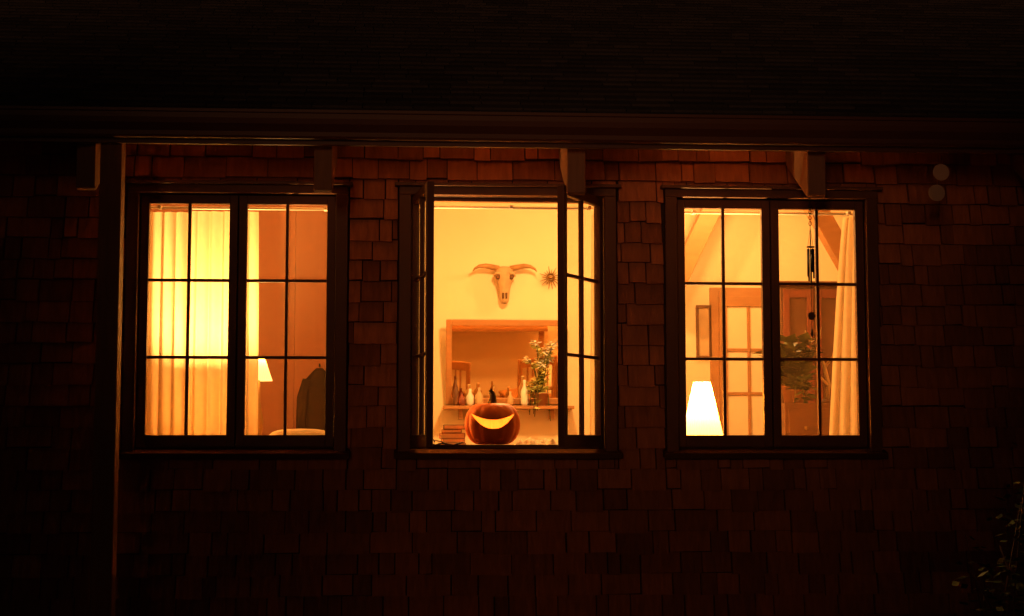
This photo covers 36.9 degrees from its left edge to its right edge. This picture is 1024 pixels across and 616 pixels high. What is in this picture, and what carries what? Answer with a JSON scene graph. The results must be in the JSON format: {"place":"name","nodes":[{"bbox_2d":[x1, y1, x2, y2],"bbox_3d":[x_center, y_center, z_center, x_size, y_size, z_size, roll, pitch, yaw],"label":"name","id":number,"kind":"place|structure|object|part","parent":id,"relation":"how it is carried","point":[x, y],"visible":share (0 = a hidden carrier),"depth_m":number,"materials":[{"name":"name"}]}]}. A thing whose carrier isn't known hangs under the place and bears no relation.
{"place":"outdoors","nodes":[
{"label":"outdoors","id":0,"kind":"place"},
{"bbox_2d":[271,0,606,110],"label":"roof deck front","id":1,"kind":"structure","parent":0,"point":[408,69],"depth_m":8.82,"materials":[{"name":"brown wood"}]},
{"bbox_2d":[425,205,593,210],"bbox_3d":[-0.005,-0.541,8.269,1.110,0.020,0.065,0,-5,-3],"label":"curtain rod","id":2,"kind":"object","parent":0,"point":[511,207],"visible":0.57,"depth_m":8.28,"materials":[{"name":"gold metal"}]},
{"bbox_2d":[522,340,557,420],"bbox_3d":[0.215,0.558,11.857,0.270,0.628,0.260,4,-6,-36],"label":"flowering plant","id":3,"kind":"object","parent":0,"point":[541,396],"visible":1,"depth_m":11.83,"materials":[{"name":"green plant"}]},
{"bbox_2d":[684,210,852,215],"bbox_3d":[1.407,-0.517,8.354,1.120,0.020,0.065,0,-5,-3],"label":"curtain rod","id":4,"kind":"object","parent":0,"point":[693,212],"visible":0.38,"depth_m":8.37,"materials":[{"name":"gold metal"}]},
{"bbox_2d":[829,217,856,434],"bbox_3d":[1.820,0.265,8.335,0.260,1.525,0.042,0,-5,-3],"label":"curtain","id":5,"kind":"object","parent":4,"relation":"hanging from","point":[843,413],"visible":0.48,"depth_m":8.34,"materials":[{"name":"fabric"}]},
{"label":"roof shingles","id":6,"kind":"object","parent":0,"visible":0},
{"bbox_2d":[76,143,100,189],"bbox_3d":[-2.089,-0.837,7.720,0.090,0.563,0.462,0,-5,-3],"label":"rafter tail","id":7,"kind":"object","parent":6,"relation":"attached to","point":[88,168],"visible":0.5,"depth_m":7.48},
{"bbox_2d":[314,146,337,192],"bbox_3d":[-0.942,-0.831,7.790,0.090,0.563,0.462,0,-5,-3],"label":"rafter tail","id":8,"kind":"object","parent":6,"relation":"attached to","point":[325,161],"visible":0.61,"depth_m":7.55},
{"bbox_2d":[0,105,1023,148],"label":"gutter","id":9,"kind":"object","parent":6,"relation":"attached to","point":[354,125],"visible":1,"depth_m":7.45,"materials":[{"name":"paint"}]},
{"bbox_2d":[0,137,1023,153],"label":"fascia","id":10,"kind":"structure","parent":6,"relation":"attached to","point":[501,145],"depth_m":7.53,"materials":[{"name":"paint"}]},
{"bbox_2d":[559,149,584,194],"bbox_3d":[0.306,-0.825,7.866,0.090,0.563,0.462,0,-5,-3],"label":"rafter tail","id":11,"kind":"object","parent":6,"relation":"attached to","point":[572,164],"visible":0.62,"depth_m":7.62},
{"bbox_2d":[786,151,825,197],"bbox_3d":[1.513,-0.818,7.939,0.090,0.563,0.462,0,-5,-3],"label":"rafter tail","id":12,"kind":"object","parent":6,"relation":"attached to","point":[807,170],"visible":0.6,"depth_m":7.70},
{"bbox_2d":[806,197,815,337],"bbox_3d":[1.505,-0.218,7.735,0.040,0.742,0.039,0,-5,-3],"label":"wind chime","id":13,"kind":"object","parent":12,"relation":"hanging from","point":[810,270],"visible":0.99,"depth_m":7.73,"materials":[{"name":"black metal"}]},
{"bbox_2d":[928,164,948,210],"bbox_3d":[2.148,-0.659,7.731,0.109,0.340,0.004,0,-5,-3],"label":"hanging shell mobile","id":14,"kind":"object","parent":6,"relation":"hanging from","point":[937,192],"visible":0.98,"depth_m":7.73,"materials":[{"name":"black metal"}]},
{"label":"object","id":15,"kind":"object","parent":6,"relation":"attached to","visible":0},
{"bbox_2d":[685,209,720,286],"bbox_3d":[1.408,-0.499,11.796,0.583,1.008,0.140,0,-5,-3],"label":"timber brace","id":16,"kind":"object","parent":15,"relation":"attached to","point":[698,236],"visible":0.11,"depth_m":11.73,"materials":[{"name":"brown wood"}]},
{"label":"floor boards","id":17,"kind":"structure","parent":0,"visible":0},
{"bbox_2d":[151,204,326,434],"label":"redwood boards","id":18,"kind":"object","parent":17,"relation":"on","point":[307,301],"visible":0.02,"depth_m":10.47,"materials":[{"name":"brown wood"}]},
{"bbox_2d":[296,363,325,430],"bbox_3d":[-1.323,0.762,10.335,0.270,0.783,0.140,2,-5,-18],"label":"hanging coat","id":19,"kind":"object","parent":18,"relation":"hanging from","point":[310,411],"visible":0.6,"depth_m":10.29,"materials":[{"name":"fabric"}]},
{"bbox_2d":[418,202,852,444],"bbox_3d":[1.051,-0.088,12.191,4.000,4.100,0.100,0,-5,-3],"label":"back plaster","id":20,"kind":"object","parent":17,"relation":"on","point":[466,241],"depth_m":12.11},
{"bbox_2d":[446,319,557,403],"bbox_3d":[-0.046,0.419,11.939,0.935,0.654,0.157,0,-5,-3],"label":"wall mirror","id":21,"kind":"object","parent":20,"relation":"attached to","point":[485,355],"depth_m":11.93,"materials":[{"name":"mirror"}]},
{"bbox_2d":[473,263,536,303],"bbox_3d":[-0.059,-0.188,12.000,0.505,0.312,0.133,0,-5,-3],"label":"cow skull","id":22,"kind":"object","parent":20,"relation":"attached to","point":[504,275],"visible":1,"depth_m":11.96},
{"bbox_2d":[443,406,573,418],"bbox_3d":[-0.029,0.808,11.874,1.005,0.100,0.238,0,-5,-3],"label":"wall shelf","id":23,"kind":"object","parent":20,"relation":"attached to","point":[460,409],"depth_m":11.78,"materials":[{"name":"brown wood"}]},
{"bbox_2d":[453,380,458,405],"bbox_3d":[-0.433,0.651,11.814,0.044,0.200,0.044,0,-5,-3],"label":"glass bottle","id":24,"kind":"object","parent":23,"relation":"on","point":[455,395],"visible":1,"depth_m":11.79,"materials":[{"name":"brown glass"}]},
{"bbox_2d":[458,393,464,405],"bbox_3d":[-0.388,0.701,11.812,0.056,0.100,0.056,0,-5,-3],"label":"glass bottle","id":25,"kind":"object","parent":23,"relation":"on","point":[461,400],"visible":1,"depth_m":11.79,"materials":[{"name":"glass"}]},
{"bbox_2d":[466,389,473,405],"bbox_3d":[-0.323,0.687,11.818,0.060,0.130,0.060,0,-5,-3],"label":"glass bottle","id":26,"kind":"object","parent":23,"relation":"on","point":[469,399],"visible":0.99,"depth_m":11.79,"materials":[{"name":"glass"}]},
{"bbox_2d":[475,387,482,403],"bbox_3d":[-0.253,0.682,11.822,0.064,0.140,0.064,0,-5,-3],"label":"glass bottle","id":27,"kind":"object","parent":23,"relation":"on","point":[478,397],"visible":0.77,"depth_m":11.80,"materials":[{"name":"orange glass"}]},
{"bbox_2d":[507,391,512,405],"bbox_3d":[-0.013,0.698,11.835,0.048,0.110,0.048,0,-5,-3],"label":"glass bottle","id":28,"kind":"object","parent":23,"relation":"on","point":[510,399],"visible":0.91,"depth_m":11.82,"materials":[{"name":"orange glass"}]},
{"bbox_2d":[521,380,527,405],"bbox_3d":[0.096,0.654,11.846,0.060,0.200,0.060,0,-5,-3],"label":"glass bottle","id":29,"kind":"object","parent":23,"relation":"on","point":[524,396],"visible":1,"depth_m":11.82,"materials":[{"name":"glass"}]},
{"bbox_2d":[541,266,557,288],"bbox_3d":[0.303,-0.239,12.068,0.170,0.178,0.040,0,-5,-3],"label":"sunburst ornament","id":30,"kind":"object","parent":20,"relation":"attached to","point":[548,277],"visible":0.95,"depth_m":12.06,"materials":[{"name":"gold metal"}]},
{"bbox_2d":[696,305,711,356],"bbox_3d":[1.514,0.188,12.127,0.120,0.420,0.025,0,-5,-3],"label":"picture frame","id":31,"kind":"object","parent":20,"relation":"attached to","point":[703,333],"visible":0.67,"depth_m":12.12,"materials":[{"name":"brown wood"}]},
{"bbox_2d":[709,288,762,434],"bbox_3d":[1.954,0.897,12.085,0.780,2.120,0.050,0,-5,-3],"label":"french door","id":32,"kind":"structure","parent":20,"relation":"attached to","point":[748,298],"depth_m":12.11,"materials":[{"name":"brown wood"}]},
{"bbox_2d":[727,307,762,434],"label":"frosted panes","id":33,"kind":"object","parent":32,"relation":"attached to","point":[737,371],"visible":0.36,"depth_m":12.10,"materials":[{"name":"glass"}]},
{"bbox_2d":[781,403,830,434],"bbox_3d":[1.775,1.144,9.243,0.340,1.132,0.437,0,-5,-3],"label":"dresser","id":34,"kind":"object","parent":17,"relation":"on","point":[799,418],"visible":0.18,"depth_m":9.09,"materials":[{"name":"brown wood"}]},
{"bbox_2d":[752,332,822,402],"bbox_3d":[1.701,0.367,9.378,0.431,0.434,0.401,0,-5,-3],"label":"potted plant","id":35,"kind":"object","parent":34,"relation":"on","point":[790,348],"visible":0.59,"depth_m":9.32,"materials":[{"name":"green plant"}]},
{"bbox_2d":[781,371,816,402],"bbox_3d":[1.727,0.482,9.250,0.251,0.206,0.250,2,-6,-25],"label":"potted plant","id":36,"kind":"object","parent":34,"relation":"on","point":[800,386],"visible":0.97,"depth_m":9.23,"materials":[{"name":"green plant"}]},
{"bbox_2d":[805,329,832,402],"bbox_3d":[1.882,0.350,9.346,0.180,0.468,0.100,-2,-5,20],"label":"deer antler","id":37,"kind":"object","parent":34,"relation":"on","point":[827,383],"visible":0.72,"depth_m":9.32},
{"bbox_2d":[779,281,836,403],"bbox_3d":[2.168,0.825,11.213,0.520,2.010,0.462,0,-5,-3],"label":"wardrobe","id":38,"kind":"object","parent":17,"relation":"on","point":[795,306],"visible":0.2,"depth_m":11.08,"materials":[{"name":"brown wood"}]},
{"bbox_3d":[2.064,0.812,11.007,0.217,1.900,0.019,0,-5,-3],"label":"door","id":39,"kind":"part","parent":38,"relation":"part of","materials":[{"name":"brown wood"}]},
{"bbox_3d":[2.296,0.814,11.021,0.217,1.900,0.019,0,-5,-3],"label":"door","id":40,"kind":"part","parent":38,"relation":"part of","materials":[{"name":"brown wood"}]},
{"bbox_3d":[-1.401,1.227,8.576,0.200,0.850,0.240,0,-5,-3],"label":"side table","id":41,"kind":"object","parent":17,"relation":"on","visible":0},
{"bbox_2d":[258,359,271,434],"bbox_3d":[-1.426,0.542,8.635,0.154,0.525,0.154,0,-5,-3],"label":"table lamp","id":42,"kind":"object","parent":41,"relation":"on","point":[263,373],"visible":0.36,"depth_m":8.61,"materials":[{"name":"beige fabric"}]},
{"bbox_3d":[1.059,1.374,8.473,0.460,0.540,0.400,0,-5,-3],"label":"side table","id":43,"kind":"object","parent":17,"relation":"on","visible":0},
{"bbox_2d":[686,382,722,434],"bbox_3d":[1.054,0.757,8.497,0.242,0.693,0.242,0,-5,-3],"label":"table lamp","id":44,"kind":"object","parent":43,"relation":"on","point":[702,417],"visible":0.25,"depth_m":8.45,"materials":[{"name":"white fabric"}]},
{"bbox_3d":[2.526,0.094,10.827,0.140,3.500,0.140,0,-5,-3],"label":"timber column","id":45,"kind":"object","parent":17,"relation":"on","visible":0},
{"bbox_2d":[804,210,840,269],"bbox_3d":[2.337,-0.357,10.835,0.610,0.960,0.130,0,-5,-3],"label":"timber brace","id":46,"kind":"object","parent":45,"relation":"attached to","point":[829,232],"visible":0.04,"depth_m":10.78,"materials":[{"name":"brown wood"}]},
{"bbox_3d":[-1.172,1.176,8.685,0.550,0.770,0.780,0,-5,-3],"label":"sofa","id":47,"kind":"object","parent":17,"relation":"on","visible":0},
{"bbox_2d":[270,429,324,434],"bbox_3d":[-1.158,0.766,8.410,0.380,0.210,0.120,0,-5,-3],"label":"cushion","id":48,"kind":"object","parent":47,"relation":"on","point":[303,432],"visible":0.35,"depth_m":8.38,"materials":[{"name":"fabric"}]},
{"label":"ground","id":49,"kind":"structure","parent":0,"visible":0},
{"bbox_2d":[89,143,125,615],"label":"eave post","id":50,"kind":"object","parent":49,"relation":"on","point":[107,394],"visible":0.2,"depth_m":7.35,"materials":[{"name":"brown wood"}]},
{"bbox_2d":[0,144,1023,615],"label":"wall sheathing","id":51,"kind":"object","parent":49,"relation":"on","point":[476,448],"depth_m":7.99,"materials":[{"name":"brown wood"}]},
{"bbox_2d":[136,194,238,446],"bbox_3d":[-1.678,0.064,7.955,0.500,1.308,0.036,0,-5,-3],"label":"sash","id":52,"kind":"object","parent":51,"relation":"attached to","point":[143,439],"visible":1,"depth_m":7.94,"materials":[{"name":"paint"}]},
{"bbox_2d":[119,449,349,458],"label":"sill","id":53,"kind":"structure","parent":51,"relation":"attached to","point":[233,454],"depth_m":7.83,"materials":[{"name":"brown wood"}]},
{"bbox_2d":[121,184,348,450],"bbox_3d":[-1.423,0.053,7.930,1.138,1.387,0.047,0,-5,-3],"label":"casing","id":54,"kind":"object","parent":51,"relation":"attached to","point":[134,191],"visible":1,"depth_m":7.92,"materials":[{"name":"paint"}]},
{"bbox_2d":[125,179,352,186],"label":"head casing","id":55,"kind":"structure","parent":54,"relation":"attached to","point":[223,182],"depth_m":7.94,"materials":[{"name":"paint"}]},
{"bbox_2d":[136,194,333,447],"bbox_3d":[-1.427,0.070,8.001,1.016,1.331,0.021,0,-5,-3],"label":"window frame","id":56,"kind":"object","parent":51,"relation":"attached to","point":[235,445],"visible":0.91,"depth_m":7.94,"materials":[{"name":"paint"}]},
{"bbox_2d":[235,232,238,443],"bbox_3d":[-1.427,0.068,7.995,0.028,1.279,0.014,0,-5,-3],"label":"astragal","id":57,"kind":"object","parent":51,"relation":"attached to","point":[237,324],"visible":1,"depth_m":7.99,"materials":[{"name":"paint"}]},
{"bbox_2d":[236,195,335,446],"bbox_3d":[-1.173,0.066,7.986,0.500,1.308,0.036,0,-5,-3],"label":"sash","id":58,"kind":"object","parent":51,"relation":"attached to","point":[285,439],"visible":1,"depth_m":7.97,"materials":[{"name":"paint"}]},
{"bbox_2d":[425,201,584,203],"bbox_3d":[-0.028,0.077,8.138,1.016,1.324,0.080,0,-5,-3],"label":"jamb","id":59,"kind":"object","parent":51,"relation":"attached to","point":[503,202],"visible":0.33,"depth_m":8.21,"materials":[{"name":"brown wood"}]},
{"bbox_2d":[410,197,603,447],"bbox_3d":[-0.025,0.077,8.086,1.016,1.331,0.021,0,-5,-3],"label":"window frame","id":60,"kind":"object","parent":51,"relation":"attached to","point":[472,199],"visible":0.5,"depth_m":8.11,"materials":[{"name":"paint"}]},
{"bbox_2d":[398,186,617,450],"bbox_3d":[-0.021,0.060,8.015,1.138,1.387,0.047,0,-5,-3],"label":"casing","id":61,"kind":"object","parent":51,"relation":"attached to","point":[406,193],"visible":1,"depth_m":8.01,"materials":[{"name":"paint"}]},
{"bbox_2d":[410,181,433,446],"bbox_3d":[-0.455,0.047,7.765,0.036,1.308,0.500,1,-5,-12],"label":"sash","id":62,"kind":"object","parent":61,"relation":"attached to","point":[422,299],"visible":1,"depth_m":7.74,"materials":[{"name":"paint"}]},
{"bbox_2d":[395,182,621,189],"bbox_3d":[-0.020,-0.641,8.063,1.188,0.017,0.075,0,-5,-3],"label":"window head casing","id":63,"kind":"structure","parent":61,"relation":"attached to","point":[515,185],"depth_m":8.03,"materials":[{"name":"paint"}]},
{"bbox_2d":[394,449,621,458],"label":"sill","id":64,"kind":"structure","parent":51,"relation":"attached to","point":[507,454],"depth_m":7.91,"materials":[{"name":"brown wood"}]},
{"bbox_2d":[557,185,603,446],"bbox_3d":[0.354,0.054,7.851,0.036,1.308,0.500,-2,-6,26],"label":"sash","id":65,"kind":"object","parent":51,"relation":"attached to","point":[565,439],"visible":0.99,"depth_m":7.83,"materials":[{"name":"paint"}]},
{"bbox_2d":[677,200,772,446],"bbox_3d":[1.119,0.079,8.126,0.500,1.308,0.036,0,-5,-3],"label":"sash","id":66,"kind":"object","parent":51,"relation":"attached to","point":[765,439],"visible":1,"depth_m":8.11,"materials":[{"name":"paint"}]},
{"bbox_2d":[677,199,865,447],"bbox_3d":[1.370,0.085,8.171,1.016,1.331,0.021,0,-5,-3],"label":"window frame","id":67,"kind":"object","parent":51,"relation":"attached to","point":[772,447],"visible":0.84,"depth_m":8.11,"materials":[{"name":"paint"}]},
{"bbox_2d":[663,449,888,458],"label":"sill","id":68,"kind":"structure","parent":51,"relation":"attached to","point":[774,454],"depth_m":8.00,"materials":[{"name":"brown wood"}]},
{"bbox_2d":[664,189,882,450],"bbox_3d":[1.375,0.068,8.100,1.138,1.387,0.047,0,-5,-3],"label":"casing","id":69,"kind":"object","parent":68,"relation":"on","point":[671,196],"visible":1,"depth_m":8.10,"materials":[{"name":"paint"}]},
{"bbox_2d":[660,185,882,191],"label":"trim","id":70,"kind":"structure","parent":69,"relation":"attached to","point":[737,187],"depth_m":8.11,"materials":[{"name":"paint"}]},
{"bbox_2d":[769,200,867,446],"bbox_3d":[1.625,0.081,8.156,0.500,1.308,0.036,0,-5,-3],"label":"sash","id":71,"kind":"object","parent":51,"relation":"attached to","point":[859,439],"visible":1,"depth_m":8.14,"materials":[{"name":"paint"}]},
{"bbox_3d":[0.093,0.311,8.143,6.600,2.600,0.014,0,-5,-3],"label":"interior plaster","id":72,"kind":"object","parent":51,"relation":"attached to","visible":0},
{"bbox_2d":[590,215,594,434],"bbox_3d":[0.465,0.122,8.254,0.101,1.255,0.024,0,-5,-3],"label":"curtain","id":73,"kind":"object","parent":72,"relation":"hanging from","point":[592,406],"visible":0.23,"depth_m":8.24,"materials":[{"name":"fabric"}]},
{"bbox_3d":[-1.430,0.070,8.052,1.016,1.324,0.080,0,-5,-3],"label":"jamb","id":74,"kind":"object","parent":51,"relation":"attached to","visible":0},
{"bbox_2d":[151,205,326,210],"bbox_3d":[-1.432,-0.532,8.181,1.150,0.020,0.065,0,-5,-3],"label":"curtain rod","id":75,"kind":"object","parent":74,"relation":"attached to","point":[159,207],"visible":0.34,"depth_m":8.19,"materials":[{"name":"white paint"}]},
{"bbox_2d":[146,212,190,434],"bbox_3d":[-1.833,0.248,8.138,0.305,1.525,0.040,0,-5,-3],"label":"curtain","id":76,"kind":"object","parent":75,"relation":"hanging from","point":[165,411],"visible":0.47,"depth_m":8.15,"materials":[{"name":"fabric"}]},
{"bbox_2d":[189,211,258,444],"bbox_3d":[-1.522,0.245,8.112,0.370,1.525,0.041,0,-5,-3],"label":"curtain","id":77,"kind":"object","parent":75,"relation":"hanging from","point":[209,313],"visible":0.55,"depth_m":8.12,"materials":[{"name":"fabric"}]},
{"bbox_2d":[948,442,1023,615],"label":"shrub","id":78,"kind":"object","parent":49,"relation":"on","point":[1015,584],"visible":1,"depth_m":7.25,"materials":[{"name":"green plant"}]},
{"bbox_3d":[4.318,0.119,12.021,0.100,5.058,7.400,0,-5,-3],"label":"gable wall","id":79,"kind":"object","parent":49,"relation":"on","visible":0},
{"bbox_2d":[0,142,1023,615],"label":"wall shingles","id":80,"kind":"object","parent":79,"relation":"attached to","point":[972,364],"depth_m":7.97,"materials":[{"name":"brown wood"}]},
{"bbox_3d":[0.032,1.196,8.326,1.490,0.869,0.478,0,-5,-3],"label":"window counter","id":81,"kind":"object","parent":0,"visible":0},
{"bbox_2d":[433,439,462,444],"bbox_3d":[-0.360,0.719,8.211,0.195,0.047,0.023,0,-5,0],"label":"garland","id":82,"kind":"object","parent":81,"relation":"on","point":[445,443],"visible":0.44,"depth_m":8.21},
{"bbox_2d":[439,425,465,444],"bbox_3d":[-0.328,0.701,8.395,0.150,0.125,0.143,0,-5,-3],"label":"book stack","id":83,"kind":"object","parent":81,"relation":"on","point":[451,434],"visible":0.81,"depth_m":8.33,"materials":[{"name":"paper"}]},
{"bbox_2d":[465,389,519,444],"bbox_3d":[-0.104,0.576,8.150,0.295,0.296,0.294,0,-5,-3],"label":"jack lantern","id":84,"kind":"object","parent":81,"relation":"on","point":[492,421],"visible":1,"depth_m":8.05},
{"bbox_2d":[514,438,557,444],"bbox_3d":[0.133,0.732,8.362,0.270,0.055,0.220,0,-5,-3],"label":"folded cloth","id":85,"kind":"object","parent":81,"relation":"on","point":[531,441],"visible":0.63,"depth_m":8.30,"materials":[{"name":"fabric"}]}
]}

